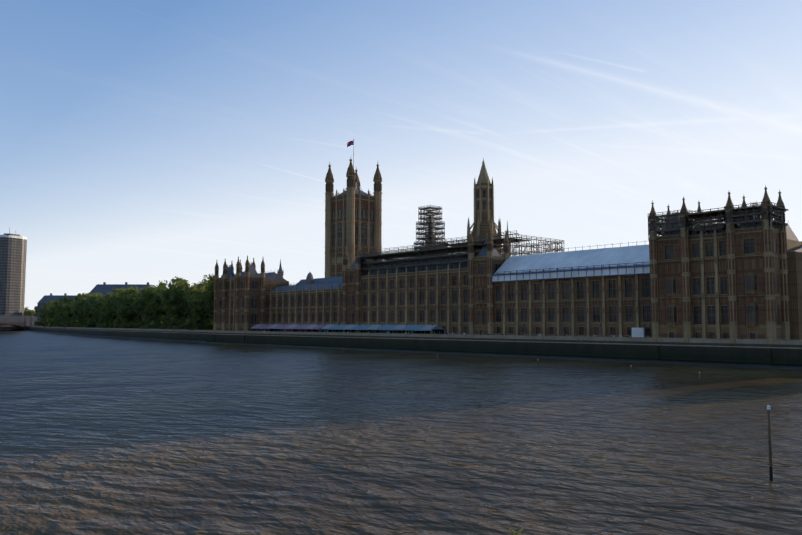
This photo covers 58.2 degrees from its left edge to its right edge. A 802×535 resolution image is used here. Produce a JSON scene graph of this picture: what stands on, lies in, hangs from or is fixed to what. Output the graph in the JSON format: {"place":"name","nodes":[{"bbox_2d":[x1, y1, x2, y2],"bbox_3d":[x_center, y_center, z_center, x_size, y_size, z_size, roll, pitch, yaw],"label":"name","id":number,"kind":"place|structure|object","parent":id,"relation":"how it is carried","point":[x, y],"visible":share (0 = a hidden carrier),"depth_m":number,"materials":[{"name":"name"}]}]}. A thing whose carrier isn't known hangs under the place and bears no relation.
{"place":"outdoors","nodes":[
{"label":"outdoors","id":0,"kind":"place"},
{"bbox_2d":[0,330,801,534],"bbox_3d":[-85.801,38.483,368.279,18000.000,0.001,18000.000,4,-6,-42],"label":"river","id":1,"kind":"structure","parent":0,"point":[110,436],"depth_m":61.28,"materials":[{"name":"brown liquid"}]},
{"bbox_2d":[0,323,801,369],"bbox_3d":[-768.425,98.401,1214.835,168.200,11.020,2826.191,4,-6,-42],"label":"embankment wall","id":2,"kind":"structure","parent":1,"relation":"in","point":[762,353],"depth_m":218.90,"materials":[{"name":"grey stone"}]},
{"bbox_2d":[251,324,444,333],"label":"terrace marquees","id":3,"kind":"object","parent":2,"relation":"on","point":[424,329],"visible":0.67,"depth_m":287.13,"materials":[{"name":"white fabric"}]},
{"bbox_2d":[268,346,772,534],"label":"marker posts","id":4,"kind":"object","parent":1,"relation":"on","point":[770,458],"visible":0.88,"depth_m":47.01,"materials":[{"name":"yellow paint"}]},
{"bbox_2d":[0,0,801,309],"label":"sky","id":5,"kind":"structure","parent":0,"point":[142,141],"materials":[{"name":"blue"}]},
{"label":"land","id":6,"kind":"structure","parent":0,"visible":0},
{"bbox_2d":[0,317,31,329],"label":"bridge","id":7,"kind":"structure","parent":6,"relation":"on","point":[15,325],"depth_m":893.49,"materials":[{"name":"concrete"}]},
{"bbox_2d":[0,231,155,326],"bbox_3d":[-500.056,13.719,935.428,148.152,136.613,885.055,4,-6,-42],"label":"distant city","id":8,"kind":"object","parent":6,"relation":"on","point":[13,249],"visible":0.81,"depth_m":938.87,"materials":[{"name":"concrete"}]},
{"bbox_2d":[23,274,290,330],"bbox_3d":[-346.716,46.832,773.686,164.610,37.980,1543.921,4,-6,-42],"label":"tree","id":9,"kind":"object","parent":6,"relation":"on","point":[101,312],"depth_m":483.64,"materials":[{"name":"green plant"}]},
{"bbox_2d":[213,139,801,343],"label":"palace of westminster","id":10,"kind":"structure","parent":6,"relation":"on","point":[735,284],"depth_m":233.46,"materials":[{"name":"stone"}]},
{"bbox_2d":[347,141,353,146],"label":"union flag","id":11,"kind":"object","parent":10,"relation":"attached to","point":[349,143],"visible":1,"depth_m":423.02,"materials":[{"name":"fabric"}]},
{"bbox_2d":[425,213,434,245],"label":"tower","id":12,"kind":"structure","parent":10,"relation":"attached to","point":[429,234],"depth_m":321.97,"materials":[{"name":"stone"}]},
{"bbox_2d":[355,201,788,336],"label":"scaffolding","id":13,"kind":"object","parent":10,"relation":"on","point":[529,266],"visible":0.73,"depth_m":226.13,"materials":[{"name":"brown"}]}
]}

